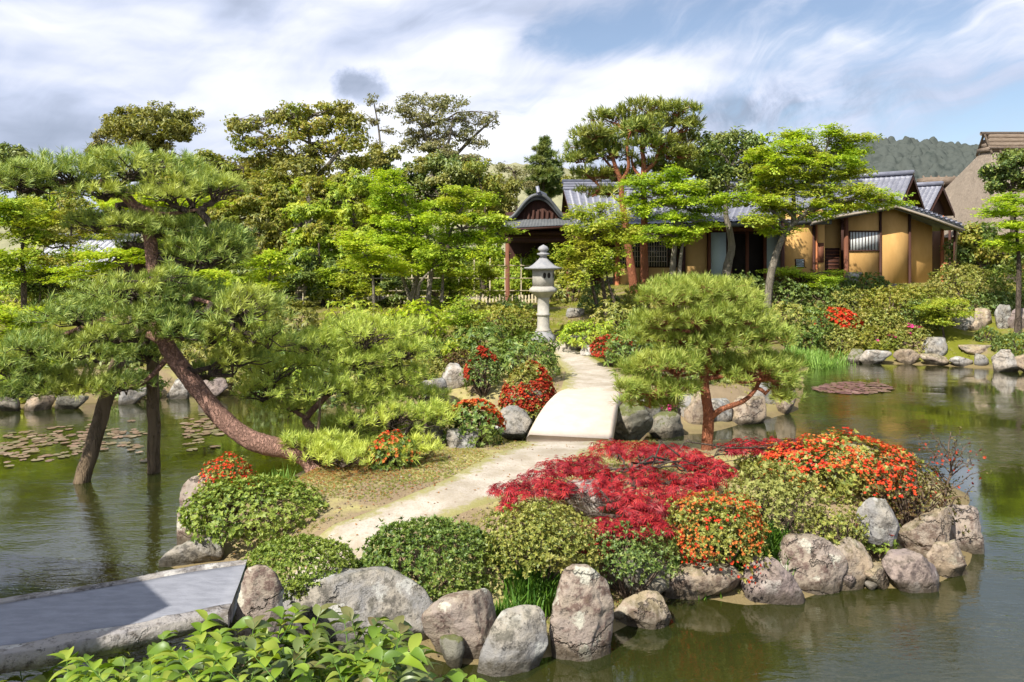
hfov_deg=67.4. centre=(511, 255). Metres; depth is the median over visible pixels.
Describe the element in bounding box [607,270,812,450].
clipped pine
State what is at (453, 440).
rock
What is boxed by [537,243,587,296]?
hedge shrub
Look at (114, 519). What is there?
water
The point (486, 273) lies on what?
young tree
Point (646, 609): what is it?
rock
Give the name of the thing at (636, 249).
window
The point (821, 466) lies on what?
azalea bush
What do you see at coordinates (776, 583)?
rock
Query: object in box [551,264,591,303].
azalea bush
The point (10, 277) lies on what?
hedge shrub
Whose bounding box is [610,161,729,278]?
maple tree
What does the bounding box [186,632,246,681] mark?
leafy plant
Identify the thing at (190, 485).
rock
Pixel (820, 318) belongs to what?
azalea bush
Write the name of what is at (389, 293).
hedge shrub
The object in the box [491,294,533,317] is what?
azalea bush
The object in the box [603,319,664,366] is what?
azalea bush
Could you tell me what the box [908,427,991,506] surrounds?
bare shrub
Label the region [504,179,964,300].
long house
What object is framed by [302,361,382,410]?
azalea bush
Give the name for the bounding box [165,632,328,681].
leafy plant
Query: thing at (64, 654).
leafy plant
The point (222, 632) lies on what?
leafy plant
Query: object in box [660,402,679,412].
azalea bush
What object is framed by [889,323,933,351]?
azalea bush
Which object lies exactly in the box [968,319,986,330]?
rock
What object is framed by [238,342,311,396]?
azalea bush
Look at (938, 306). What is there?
maple
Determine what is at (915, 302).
azalea bush
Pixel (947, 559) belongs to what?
rock
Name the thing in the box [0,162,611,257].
bare hill
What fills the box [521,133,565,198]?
conifer tree
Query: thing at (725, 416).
rock
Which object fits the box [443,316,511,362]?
azalea bush
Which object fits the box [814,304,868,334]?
azalea bush
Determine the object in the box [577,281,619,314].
azalea bush
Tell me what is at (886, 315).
azalea bush
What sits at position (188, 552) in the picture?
rock
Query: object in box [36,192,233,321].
yellow maple
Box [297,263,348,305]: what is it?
young tree
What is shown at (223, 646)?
leafy plant
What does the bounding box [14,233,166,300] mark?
garden house
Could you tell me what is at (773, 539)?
grass tuft
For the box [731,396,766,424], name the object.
rock
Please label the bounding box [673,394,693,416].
rock
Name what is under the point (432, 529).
azalea bush
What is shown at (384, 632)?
leafy plant
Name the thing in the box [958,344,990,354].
rock
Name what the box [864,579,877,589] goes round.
rock
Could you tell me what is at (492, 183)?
yellow tree
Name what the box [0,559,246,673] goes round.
stone bridge
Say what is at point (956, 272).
azalea bush
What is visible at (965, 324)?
rock
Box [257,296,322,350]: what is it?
azalea bush
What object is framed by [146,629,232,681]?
leafy plant
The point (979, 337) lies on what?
azalea bush
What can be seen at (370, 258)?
yellow maple
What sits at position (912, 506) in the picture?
azalea bush
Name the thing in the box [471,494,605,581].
azalea bush
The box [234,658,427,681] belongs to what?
leafy plant
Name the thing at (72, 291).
young tree
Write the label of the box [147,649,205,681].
leafy plant
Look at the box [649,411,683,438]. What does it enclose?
rock
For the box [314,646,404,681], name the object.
leafy plant
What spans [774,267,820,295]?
azalea bush
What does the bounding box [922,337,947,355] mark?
rock
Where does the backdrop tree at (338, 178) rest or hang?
on the ground at (954, 338)
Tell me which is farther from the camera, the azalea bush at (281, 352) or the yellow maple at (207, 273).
the yellow maple at (207, 273)
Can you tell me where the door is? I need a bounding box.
[825,248,838,276]
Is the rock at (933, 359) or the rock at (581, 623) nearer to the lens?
the rock at (581, 623)
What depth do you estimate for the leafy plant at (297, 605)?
5.34 m
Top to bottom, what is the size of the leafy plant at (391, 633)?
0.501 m
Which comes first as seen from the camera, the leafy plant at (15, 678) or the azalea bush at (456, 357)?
the leafy plant at (15, 678)
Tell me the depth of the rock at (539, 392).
14.46 m
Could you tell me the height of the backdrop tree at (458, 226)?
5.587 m
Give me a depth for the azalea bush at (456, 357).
17.20 m
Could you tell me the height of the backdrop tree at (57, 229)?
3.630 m
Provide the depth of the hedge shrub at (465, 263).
36.31 m
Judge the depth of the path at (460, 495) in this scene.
8.73 m
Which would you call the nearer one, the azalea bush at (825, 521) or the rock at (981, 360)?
the azalea bush at (825, 521)
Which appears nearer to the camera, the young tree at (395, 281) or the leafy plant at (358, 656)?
the leafy plant at (358, 656)
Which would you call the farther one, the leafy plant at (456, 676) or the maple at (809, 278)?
the maple at (809, 278)
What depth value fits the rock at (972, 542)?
8.51 m
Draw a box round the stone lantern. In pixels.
[524,245,561,341]
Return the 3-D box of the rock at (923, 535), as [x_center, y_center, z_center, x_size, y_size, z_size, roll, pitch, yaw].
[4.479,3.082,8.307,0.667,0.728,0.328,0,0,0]
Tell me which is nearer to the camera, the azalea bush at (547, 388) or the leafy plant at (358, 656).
the leafy plant at (358, 656)
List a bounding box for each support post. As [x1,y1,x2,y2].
[73,358,124,483]
[146,329,160,473]
[317,392,321,432]
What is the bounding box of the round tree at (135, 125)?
[99,100,205,239]
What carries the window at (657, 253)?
in the long house at (892, 246)
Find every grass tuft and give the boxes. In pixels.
[490,546,566,616]
[494,587,530,616]
[665,550,721,601]
[711,500,812,574]
[782,343,855,369]
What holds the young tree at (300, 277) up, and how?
on the ground at (954, 338)
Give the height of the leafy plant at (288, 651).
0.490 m
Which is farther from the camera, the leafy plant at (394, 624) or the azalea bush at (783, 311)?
the azalea bush at (783, 311)
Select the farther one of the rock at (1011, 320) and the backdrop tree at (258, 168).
the backdrop tree at (258, 168)
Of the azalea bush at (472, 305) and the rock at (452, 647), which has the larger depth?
the azalea bush at (472, 305)
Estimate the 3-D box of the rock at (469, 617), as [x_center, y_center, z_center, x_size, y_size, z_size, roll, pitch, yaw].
[-0.431,3.178,6.351,0.627,0.821,0.298,0,0,0]
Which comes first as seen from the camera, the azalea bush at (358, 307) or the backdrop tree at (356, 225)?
the azalea bush at (358, 307)
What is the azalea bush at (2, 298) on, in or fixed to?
on the ground at (954, 338)
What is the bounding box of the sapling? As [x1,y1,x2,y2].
[435,294,490,328]
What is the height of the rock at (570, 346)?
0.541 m
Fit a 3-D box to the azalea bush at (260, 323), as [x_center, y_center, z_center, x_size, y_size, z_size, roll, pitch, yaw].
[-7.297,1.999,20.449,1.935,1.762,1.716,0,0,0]
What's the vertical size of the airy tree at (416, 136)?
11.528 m
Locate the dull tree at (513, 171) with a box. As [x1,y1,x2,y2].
[492,161,537,209]
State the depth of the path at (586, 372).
18.29 m
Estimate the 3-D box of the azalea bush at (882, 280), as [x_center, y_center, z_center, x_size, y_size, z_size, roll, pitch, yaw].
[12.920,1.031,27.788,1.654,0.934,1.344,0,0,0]
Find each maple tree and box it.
[0,194,79,340]
[358,167,449,315]
[410,183,529,321]
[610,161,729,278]
[705,122,918,312]
[965,189,1023,334]
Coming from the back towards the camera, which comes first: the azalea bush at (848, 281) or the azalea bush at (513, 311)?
the azalea bush at (848, 281)
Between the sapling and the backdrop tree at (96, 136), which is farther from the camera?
the backdrop tree at (96, 136)
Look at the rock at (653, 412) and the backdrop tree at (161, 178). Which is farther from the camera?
the backdrop tree at (161, 178)
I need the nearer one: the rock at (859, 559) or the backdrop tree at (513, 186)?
the rock at (859, 559)
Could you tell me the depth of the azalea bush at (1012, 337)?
22.95 m
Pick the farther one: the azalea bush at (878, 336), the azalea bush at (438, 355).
the azalea bush at (878, 336)
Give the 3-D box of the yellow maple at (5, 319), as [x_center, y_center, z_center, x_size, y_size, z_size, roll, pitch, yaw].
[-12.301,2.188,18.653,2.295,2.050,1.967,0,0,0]
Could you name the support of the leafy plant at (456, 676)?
on the ground at (954, 338)
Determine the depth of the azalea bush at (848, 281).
27.48 m
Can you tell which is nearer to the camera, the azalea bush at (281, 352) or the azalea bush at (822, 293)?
the azalea bush at (281, 352)
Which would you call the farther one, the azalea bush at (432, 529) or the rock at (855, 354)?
the rock at (855, 354)
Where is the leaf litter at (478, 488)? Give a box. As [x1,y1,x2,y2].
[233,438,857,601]
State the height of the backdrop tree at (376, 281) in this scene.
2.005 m
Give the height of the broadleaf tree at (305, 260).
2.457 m
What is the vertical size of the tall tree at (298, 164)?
10.004 m
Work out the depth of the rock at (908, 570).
7.53 m
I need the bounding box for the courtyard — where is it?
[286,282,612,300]
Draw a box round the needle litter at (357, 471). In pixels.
[256,441,490,510]
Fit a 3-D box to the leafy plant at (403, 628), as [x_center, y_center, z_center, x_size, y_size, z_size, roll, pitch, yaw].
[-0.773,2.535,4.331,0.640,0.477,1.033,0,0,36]
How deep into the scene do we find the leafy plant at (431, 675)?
5.18 m
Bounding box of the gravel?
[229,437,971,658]
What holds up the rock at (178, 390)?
on the ground at (954, 338)
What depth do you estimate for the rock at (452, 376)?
16.52 m
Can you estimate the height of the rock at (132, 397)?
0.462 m
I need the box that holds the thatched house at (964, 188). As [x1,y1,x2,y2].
[917,132,1023,275]
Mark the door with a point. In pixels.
(831, 254)
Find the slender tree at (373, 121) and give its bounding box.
[362,93,396,232]
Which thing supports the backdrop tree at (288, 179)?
on the ground at (954, 338)
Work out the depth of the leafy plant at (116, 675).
4.43 m
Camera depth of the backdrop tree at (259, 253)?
31.11 m
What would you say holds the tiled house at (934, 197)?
on the ground at (954, 338)
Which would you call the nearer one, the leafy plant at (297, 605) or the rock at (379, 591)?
the leafy plant at (297, 605)
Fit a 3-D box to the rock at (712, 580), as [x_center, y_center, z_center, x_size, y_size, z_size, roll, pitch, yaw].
[1.866,3.282,7.473,0.814,0.615,0.396,0,0,0]
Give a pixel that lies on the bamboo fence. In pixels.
(520, 296)
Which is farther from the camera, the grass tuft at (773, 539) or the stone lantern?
the stone lantern
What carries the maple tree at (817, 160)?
on the ground at (954, 338)
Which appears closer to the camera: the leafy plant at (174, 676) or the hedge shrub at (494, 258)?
the leafy plant at (174, 676)
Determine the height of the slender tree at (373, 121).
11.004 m
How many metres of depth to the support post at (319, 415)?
10.98 m
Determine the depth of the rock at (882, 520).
7.95 m
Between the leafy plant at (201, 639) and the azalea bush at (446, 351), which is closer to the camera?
the leafy plant at (201, 639)
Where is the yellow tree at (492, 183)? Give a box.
[462,157,507,295]
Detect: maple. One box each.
[0,303,55,345]
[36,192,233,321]
[177,268,247,348]
[239,248,303,341]
[328,229,423,328]
[486,436,803,555]
[548,200,647,320]
[755,266,857,296]
[911,297,980,338]
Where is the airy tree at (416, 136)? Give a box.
[388,91,500,240]
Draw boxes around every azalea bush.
[0,277,52,311]
[0,342,59,403]
[31,282,95,310]
[44,351,161,369]
[114,366,168,400]
[136,341,247,367]
[175,469,329,546]
[192,450,258,530]
[208,315,272,357]
[223,357,252,389]
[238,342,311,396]
[241,525,359,599]
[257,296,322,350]
[271,351,317,396]
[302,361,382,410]
[318,294,393,348]
[352,514,510,601]
[366,429,419,470]
[373,351,435,391]
[375,297,449,355]
[407,356,447,383]
[416,337,457,362]
[421,318,452,345]
[438,301,493,327]
[439,334,479,364]
[439,347,479,373]
[442,396,506,447]
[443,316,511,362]
[459,345,500,396]
[466,301,536,338]
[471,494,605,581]
[483,329,560,381]
[491,267,527,299]
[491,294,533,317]
[497,357,556,428]
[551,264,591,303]
[551,317,622,348]
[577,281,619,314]
[577,519,683,598]
[585,299,638,339]
[589,331,637,366]
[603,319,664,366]
[620,279,665,309]
[633,341,731,384]
[657,487,772,584]
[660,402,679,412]
[719,346,780,388]
[722,269,778,301]
[722,456,825,534]
[731,427,938,507]
[733,445,792,474]
[761,276,814,309]
[766,297,820,347]
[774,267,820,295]
[781,318,826,352]
[786,306,834,341]
[791,495,869,545]
[795,282,856,310]
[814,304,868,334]
[818,323,869,354]
[820,284,879,313]
[825,274,857,292]
[829,504,869,543]
[846,271,891,294]
[849,307,910,340]
[849,453,970,535]
[853,283,926,325]
[853,324,903,350]
[856,523,901,558]
[877,283,939,307]
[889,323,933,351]
[892,298,946,333]
[919,259,1010,305]
[925,294,969,320]
[960,288,1023,313]
[973,264,1023,306]
[973,325,1001,342]
[990,329,1023,356]
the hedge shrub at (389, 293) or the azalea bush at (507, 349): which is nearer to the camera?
the azalea bush at (507, 349)
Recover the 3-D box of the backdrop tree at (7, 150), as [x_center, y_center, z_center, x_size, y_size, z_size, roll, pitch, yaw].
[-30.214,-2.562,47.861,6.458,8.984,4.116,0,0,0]
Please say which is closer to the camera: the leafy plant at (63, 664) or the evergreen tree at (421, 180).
the leafy plant at (63, 664)
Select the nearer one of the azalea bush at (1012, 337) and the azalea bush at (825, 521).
the azalea bush at (825, 521)
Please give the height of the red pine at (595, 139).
7.044 m
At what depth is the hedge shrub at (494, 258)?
32.44 m
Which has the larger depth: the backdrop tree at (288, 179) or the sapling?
the backdrop tree at (288, 179)
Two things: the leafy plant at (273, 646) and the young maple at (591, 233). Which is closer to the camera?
the leafy plant at (273, 646)
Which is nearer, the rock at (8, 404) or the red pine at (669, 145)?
the rock at (8, 404)
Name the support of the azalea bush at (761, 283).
on the ground at (954, 338)
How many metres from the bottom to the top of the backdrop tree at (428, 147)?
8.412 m
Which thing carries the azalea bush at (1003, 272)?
on the ground at (954, 338)
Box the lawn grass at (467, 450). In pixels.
[232,439,739,630]
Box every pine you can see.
[0,140,323,472]
[227,309,461,471]
[553,103,650,292]
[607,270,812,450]
[611,94,706,286]
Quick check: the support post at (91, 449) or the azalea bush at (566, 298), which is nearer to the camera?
the support post at (91, 449)
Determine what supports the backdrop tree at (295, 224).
on the ground at (954, 338)
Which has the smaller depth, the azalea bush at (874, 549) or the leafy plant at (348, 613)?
the leafy plant at (348, 613)
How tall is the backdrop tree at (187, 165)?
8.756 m
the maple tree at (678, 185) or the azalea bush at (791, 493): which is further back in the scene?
the maple tree at (678, 185)
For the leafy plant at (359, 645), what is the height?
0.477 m
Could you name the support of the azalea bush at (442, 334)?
on the ground at (954, 338)
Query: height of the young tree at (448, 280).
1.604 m
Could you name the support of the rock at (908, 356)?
on the ground at (954, 338)
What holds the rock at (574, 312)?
on the ground at (954, 338)
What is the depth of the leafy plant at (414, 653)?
4.20 m
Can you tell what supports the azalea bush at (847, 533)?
on the ground at (954, 338)
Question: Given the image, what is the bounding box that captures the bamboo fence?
[279,258,536,301]
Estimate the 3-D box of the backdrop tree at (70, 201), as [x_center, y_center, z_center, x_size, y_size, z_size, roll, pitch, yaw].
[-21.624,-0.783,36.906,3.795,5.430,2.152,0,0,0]
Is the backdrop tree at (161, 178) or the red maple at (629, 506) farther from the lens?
the backdrop tree at (161, 178)
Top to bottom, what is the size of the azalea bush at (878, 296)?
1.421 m
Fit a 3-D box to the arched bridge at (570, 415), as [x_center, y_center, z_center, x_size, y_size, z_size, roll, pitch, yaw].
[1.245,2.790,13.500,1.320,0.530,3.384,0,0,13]
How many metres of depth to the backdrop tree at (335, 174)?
46.67 m
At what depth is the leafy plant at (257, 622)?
4.85 m
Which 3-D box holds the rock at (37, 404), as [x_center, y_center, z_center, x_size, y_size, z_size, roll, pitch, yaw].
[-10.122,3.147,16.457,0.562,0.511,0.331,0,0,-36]
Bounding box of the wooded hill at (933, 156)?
[790,136,978,182]
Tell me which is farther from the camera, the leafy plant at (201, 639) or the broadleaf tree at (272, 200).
the broadleaf tree at (272, 200)
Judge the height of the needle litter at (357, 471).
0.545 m
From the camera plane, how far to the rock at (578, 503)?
8.22 m
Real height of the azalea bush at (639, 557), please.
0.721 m
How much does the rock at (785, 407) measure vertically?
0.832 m
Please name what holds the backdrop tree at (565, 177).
on the ground at (954, 338)
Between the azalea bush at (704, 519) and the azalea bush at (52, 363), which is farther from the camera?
the azalea bush at (52, 363)
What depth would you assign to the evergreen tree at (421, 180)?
36.77 m
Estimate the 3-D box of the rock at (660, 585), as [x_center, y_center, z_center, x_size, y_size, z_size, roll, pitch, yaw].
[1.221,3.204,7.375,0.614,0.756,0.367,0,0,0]
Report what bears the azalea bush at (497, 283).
on the ground at (954, 338)
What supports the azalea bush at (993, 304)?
on the ground at (954, 338)
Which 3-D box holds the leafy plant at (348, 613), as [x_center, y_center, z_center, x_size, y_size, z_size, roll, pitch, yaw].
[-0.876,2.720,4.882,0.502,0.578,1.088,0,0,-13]
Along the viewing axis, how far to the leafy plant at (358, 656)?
4.25 m
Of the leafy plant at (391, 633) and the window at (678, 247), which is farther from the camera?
the window at (678, 247)
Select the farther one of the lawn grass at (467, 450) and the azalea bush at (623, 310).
the azalea bush at (623, 310)
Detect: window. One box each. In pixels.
[620,242,639,265]
[648,239,666,265]
[667,240,679,265]
[849,231,879,250]
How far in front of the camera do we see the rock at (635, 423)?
13.28 m
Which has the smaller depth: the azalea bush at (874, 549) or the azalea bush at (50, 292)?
the azalea bush at (874, 549)
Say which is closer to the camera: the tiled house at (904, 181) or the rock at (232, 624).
the rock at (232, 624)
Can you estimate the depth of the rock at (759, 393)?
16.52 m
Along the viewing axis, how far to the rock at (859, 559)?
7.59 m
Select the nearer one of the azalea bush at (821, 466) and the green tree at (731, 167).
the azalea bush at (821, 466)
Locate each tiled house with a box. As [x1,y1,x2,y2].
[787,170,924,277]
[917,181,954,275]
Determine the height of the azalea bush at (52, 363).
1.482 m
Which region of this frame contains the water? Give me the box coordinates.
[0,363,1023,681]
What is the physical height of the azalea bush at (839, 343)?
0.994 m
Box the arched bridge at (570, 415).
[526,389,622,441]
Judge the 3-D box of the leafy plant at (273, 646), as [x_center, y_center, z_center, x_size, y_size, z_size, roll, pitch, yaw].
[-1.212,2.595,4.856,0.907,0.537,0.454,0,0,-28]
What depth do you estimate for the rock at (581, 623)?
6.29 m
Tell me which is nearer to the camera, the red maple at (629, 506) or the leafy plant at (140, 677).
the leafy plant at (140, 677)
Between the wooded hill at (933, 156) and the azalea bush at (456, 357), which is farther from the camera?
the wooded hill at (933, 156)
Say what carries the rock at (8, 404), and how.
on the ground at (954, 338)
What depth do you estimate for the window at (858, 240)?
29.98 m
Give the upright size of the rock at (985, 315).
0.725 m
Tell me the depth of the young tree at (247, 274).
26.92 m
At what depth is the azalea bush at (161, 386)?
17.57 m
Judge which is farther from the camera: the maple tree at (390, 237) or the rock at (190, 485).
the maple tree at (390, 237)
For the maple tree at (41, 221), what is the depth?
22.27 m
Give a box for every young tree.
[7,266,63,306]
[54,273,91,305]
[217,262,275,292]
[274,271,323,308]
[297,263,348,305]
[328,258,384,305]
[375,272,433,306]
[420,267,474,308]
[448,260,511,306]
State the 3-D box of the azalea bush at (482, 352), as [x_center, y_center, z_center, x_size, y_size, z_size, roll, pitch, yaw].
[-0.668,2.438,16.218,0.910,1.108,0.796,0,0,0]
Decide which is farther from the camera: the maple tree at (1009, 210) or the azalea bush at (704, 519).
the maple tree at (1009, 210)
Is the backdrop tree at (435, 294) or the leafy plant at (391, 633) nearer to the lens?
the leafy plant at (391, 633)
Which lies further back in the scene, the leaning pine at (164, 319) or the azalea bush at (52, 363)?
the azalea bush at (52, 363)
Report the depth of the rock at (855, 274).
29.37 m
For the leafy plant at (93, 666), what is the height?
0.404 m
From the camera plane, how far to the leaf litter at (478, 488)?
9.13 m
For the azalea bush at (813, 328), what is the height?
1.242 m
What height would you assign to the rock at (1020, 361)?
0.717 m
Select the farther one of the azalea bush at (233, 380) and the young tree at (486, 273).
the young tree at (486, 273)
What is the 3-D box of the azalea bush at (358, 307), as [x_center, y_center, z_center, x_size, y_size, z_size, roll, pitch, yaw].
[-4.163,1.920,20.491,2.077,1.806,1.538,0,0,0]
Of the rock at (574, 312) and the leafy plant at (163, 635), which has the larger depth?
the rock at (574, 312)
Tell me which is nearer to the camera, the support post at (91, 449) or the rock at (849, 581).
the rock at (849, 581)
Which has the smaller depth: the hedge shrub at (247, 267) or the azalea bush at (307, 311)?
the azalea bush at (307, 311)
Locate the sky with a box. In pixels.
[0,0,1023,216]
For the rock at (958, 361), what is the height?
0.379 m
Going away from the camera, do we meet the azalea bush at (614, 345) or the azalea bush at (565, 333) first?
the azalea bush at (614, 345)
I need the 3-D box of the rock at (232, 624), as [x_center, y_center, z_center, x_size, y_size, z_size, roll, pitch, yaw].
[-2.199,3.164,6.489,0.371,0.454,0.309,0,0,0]
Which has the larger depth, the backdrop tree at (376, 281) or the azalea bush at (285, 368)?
the backdrop tree at (376, 281)
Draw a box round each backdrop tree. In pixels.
[0,141,77,250]
[6,224,90,275]
[27,187,104,232]
[83,128,116,163]
[90,187,139,232]
[108,170,184,211]
[132,153,207,228]
[141,192,243,237]
[183,166,247,263]
[240,155,287,229]
[240,232,293,293]
[244,197,348,247]
[262,164,327,293]
[327,171,358,204]
[330,152,378,228]
[342,194,428,257]
[354,262,410,298]
[364,143,406,233]
[406,258,466,298]
[412,141,483,248]
[426,209,504,264]
[487,176,523,249]
[560,174,583,186]
[671,142,725,178]
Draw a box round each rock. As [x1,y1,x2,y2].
[0,396,20,410]
[24,392,54,410]
[55,394,88,408]
[118,387,146,404]
[158,536,223,566]
[166,379,189,398]
[177,474,217,544]
[203,377,228,396]
[228,608,236,643]
[233,565,284,666]
[282,566,432,650]
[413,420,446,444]
[421,588,496,658]
[422,378,446,403]
[440,634,464,668]
[442,363,469,388]
[446,427,481,447]
[477,605,547,676]
[495,405,531,439]
[513,387,545,424]
[549,564,613,661]
[556,479,616,518]
[565,335,586,349]
[566,308,584,317]
[580,345,598,356]
[607,549,670,594]
[613,402,652,441]
[614,590,671,629]
[641,400,660,416]
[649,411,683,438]
[663,559,742,599]
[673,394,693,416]
[684,391,702,424]
[711,398,731,421]
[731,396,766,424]
[741,555,804,604]
[753,383,775,403]
[775,384,795,413]
[777,533,847,594]
[833,537,872,590]
[842,575,855,588]
[844,272,861,283]
[846,348,862,362]
[856,497,899,547]
[859,350,891,363]
[864,562,888,589]
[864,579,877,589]
[881,548,939,592]
[893,349,919,364]
[896,507,951,557]
[919,353,948,365]
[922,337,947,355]
[926,539,966,577]
[946,504,984,553]
[949,356,972,366]
[952,316,974,329]
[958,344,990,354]
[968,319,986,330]
[974,308,991,324]
[974,353,988,365]
[991,349,1018,371]
[994,304,1010,328]
[1007,308,1023,328]
[1015,354,1023,371]
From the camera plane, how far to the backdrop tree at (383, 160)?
41.85 m
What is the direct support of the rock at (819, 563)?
on the ground at (954, 338)
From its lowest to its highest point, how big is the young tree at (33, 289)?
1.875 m
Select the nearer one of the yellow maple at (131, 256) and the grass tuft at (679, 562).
the grass tuft at (679, 562)
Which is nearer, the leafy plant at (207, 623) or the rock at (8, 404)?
the leafy plant at (207, 623)
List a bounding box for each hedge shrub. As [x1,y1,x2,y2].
[0,249,42,293]
[234,257,266,284]
[341,249,399,294]
[393,250,454,294]
[453,253,504,289]
[473,242,530,291]
[499,246,539,298]
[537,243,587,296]
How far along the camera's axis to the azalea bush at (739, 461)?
9.86 m
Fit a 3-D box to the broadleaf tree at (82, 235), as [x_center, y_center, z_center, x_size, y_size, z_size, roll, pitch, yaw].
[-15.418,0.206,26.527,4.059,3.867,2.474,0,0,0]
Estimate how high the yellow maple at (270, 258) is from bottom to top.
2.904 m
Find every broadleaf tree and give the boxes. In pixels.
[4,206,126,313]
[135,230,269,309]
[194,148,301,285]
[253,243,370,305]
[280,167,388,301]
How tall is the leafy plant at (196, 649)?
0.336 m
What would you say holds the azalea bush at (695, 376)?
on the ground at (954, 338)
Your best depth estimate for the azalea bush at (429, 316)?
20.86 m
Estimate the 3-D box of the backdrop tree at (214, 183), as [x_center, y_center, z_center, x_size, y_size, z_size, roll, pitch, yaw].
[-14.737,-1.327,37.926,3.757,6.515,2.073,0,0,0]
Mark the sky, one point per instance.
(945, 70)
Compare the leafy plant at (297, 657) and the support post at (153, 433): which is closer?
the leafy plant at (297, 657)
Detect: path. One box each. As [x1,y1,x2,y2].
[279,441,604,634]
[546,342,626,401]
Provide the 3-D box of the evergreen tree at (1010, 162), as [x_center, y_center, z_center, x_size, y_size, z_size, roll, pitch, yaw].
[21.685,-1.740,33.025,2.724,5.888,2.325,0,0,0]
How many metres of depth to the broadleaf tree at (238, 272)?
25.24 m
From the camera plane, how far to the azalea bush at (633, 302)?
25.22 m
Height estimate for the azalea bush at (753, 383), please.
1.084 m
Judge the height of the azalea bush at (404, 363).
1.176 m
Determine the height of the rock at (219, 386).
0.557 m
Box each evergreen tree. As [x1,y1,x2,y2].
[389,149,488,248]
[978,148,1023,281]
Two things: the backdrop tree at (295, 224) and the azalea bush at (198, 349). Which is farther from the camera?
the backdrop tree at (295, 224)
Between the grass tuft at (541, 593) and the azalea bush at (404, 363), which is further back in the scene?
the azalea bush at (404, 363)
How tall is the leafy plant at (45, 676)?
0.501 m
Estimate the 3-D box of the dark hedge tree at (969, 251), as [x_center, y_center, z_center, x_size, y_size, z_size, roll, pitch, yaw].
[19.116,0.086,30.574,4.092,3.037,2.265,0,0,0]
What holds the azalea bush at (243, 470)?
on the ground at (954, 338)
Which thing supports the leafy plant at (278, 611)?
on the ground at (954, 338)
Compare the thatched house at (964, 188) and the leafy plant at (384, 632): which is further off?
the thatched house at (964, 188)
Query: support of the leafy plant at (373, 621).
on the ground at (954, 338)
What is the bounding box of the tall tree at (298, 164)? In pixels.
[219,99,373,297]
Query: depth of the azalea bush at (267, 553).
6.66 m
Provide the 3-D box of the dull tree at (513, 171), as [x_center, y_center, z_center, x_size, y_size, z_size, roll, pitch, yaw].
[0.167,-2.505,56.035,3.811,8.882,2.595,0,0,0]
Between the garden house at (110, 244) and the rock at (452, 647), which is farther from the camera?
the garden house at (110, 244)
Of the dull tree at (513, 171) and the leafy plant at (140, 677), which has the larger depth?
the dull tree at (513, 171)
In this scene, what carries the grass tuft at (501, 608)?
on the ground at (954, 338)
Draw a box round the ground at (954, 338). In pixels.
[0,258,1023,664]
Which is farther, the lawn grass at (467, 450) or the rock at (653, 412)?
the rock at (653, 412)
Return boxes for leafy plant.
[4,671,33,681]
[27,651,129,681]
[46,646,121,681]
[47,647,145,681]
[56,662,156,681]
[60,654,109,681]
[65,670,214,681]
[74,672,119,681]
[79,672,96,681]
[87,655,133,681]
[104,609,222,681]
[114,630,177,681]
[121,674,159,681]
[127,628,236,681]
[142,658,173,681]
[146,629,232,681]
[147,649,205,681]
[157,603,341,679]
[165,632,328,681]
[167,669,266,681]
[180,602,315,681]
[181,642,207,678]
[184,650,248,681]
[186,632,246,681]
[199,632,238,681]
[203,615,272,681]
[226,635,372,681]
[232,606,310,676]
[232,628,394,677]
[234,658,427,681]
[243,633,433,681]
[248,617,393,681]
[271,635,402,681]
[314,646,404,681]
[326,605,390,680]
[334,651,374,676]
[340,607,408,666]
[341,642,441,681]
[355,615,431,681]
[359,622,442,681]
[380,618,404,672]
[428,668,467,681]
[444,671,486,681]
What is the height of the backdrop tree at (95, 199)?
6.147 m
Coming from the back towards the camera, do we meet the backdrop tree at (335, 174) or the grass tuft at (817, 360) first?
the backdrop tree at (335, 174)
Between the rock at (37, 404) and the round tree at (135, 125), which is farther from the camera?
the round tree at (135, 125)
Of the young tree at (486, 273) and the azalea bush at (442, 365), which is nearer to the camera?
the azalea bush at (442, 365)
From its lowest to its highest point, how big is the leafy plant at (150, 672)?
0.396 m
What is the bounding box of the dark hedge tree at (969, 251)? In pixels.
[941,221,1023,276]
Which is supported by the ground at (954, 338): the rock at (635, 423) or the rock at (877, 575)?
the rock at (877, 575)
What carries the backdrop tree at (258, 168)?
on the ground at (954, 338)
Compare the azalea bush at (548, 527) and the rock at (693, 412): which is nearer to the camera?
the azalea bush at (548, 527)
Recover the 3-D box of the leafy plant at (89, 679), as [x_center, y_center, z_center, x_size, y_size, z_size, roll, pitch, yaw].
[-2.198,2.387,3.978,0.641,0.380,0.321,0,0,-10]
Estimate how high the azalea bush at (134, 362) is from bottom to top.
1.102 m
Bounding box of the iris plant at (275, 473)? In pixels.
[253,464,303,508]
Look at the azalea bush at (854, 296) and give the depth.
25.92 m
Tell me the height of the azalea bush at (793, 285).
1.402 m
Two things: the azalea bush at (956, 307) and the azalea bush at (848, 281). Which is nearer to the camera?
the azalea bush at (956, 307)
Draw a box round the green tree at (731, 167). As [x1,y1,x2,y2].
[689,125,782,277]
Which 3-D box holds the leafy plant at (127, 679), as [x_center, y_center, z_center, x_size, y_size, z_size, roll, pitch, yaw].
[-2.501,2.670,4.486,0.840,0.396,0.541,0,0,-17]
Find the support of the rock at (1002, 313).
on the ground at (954, 338)

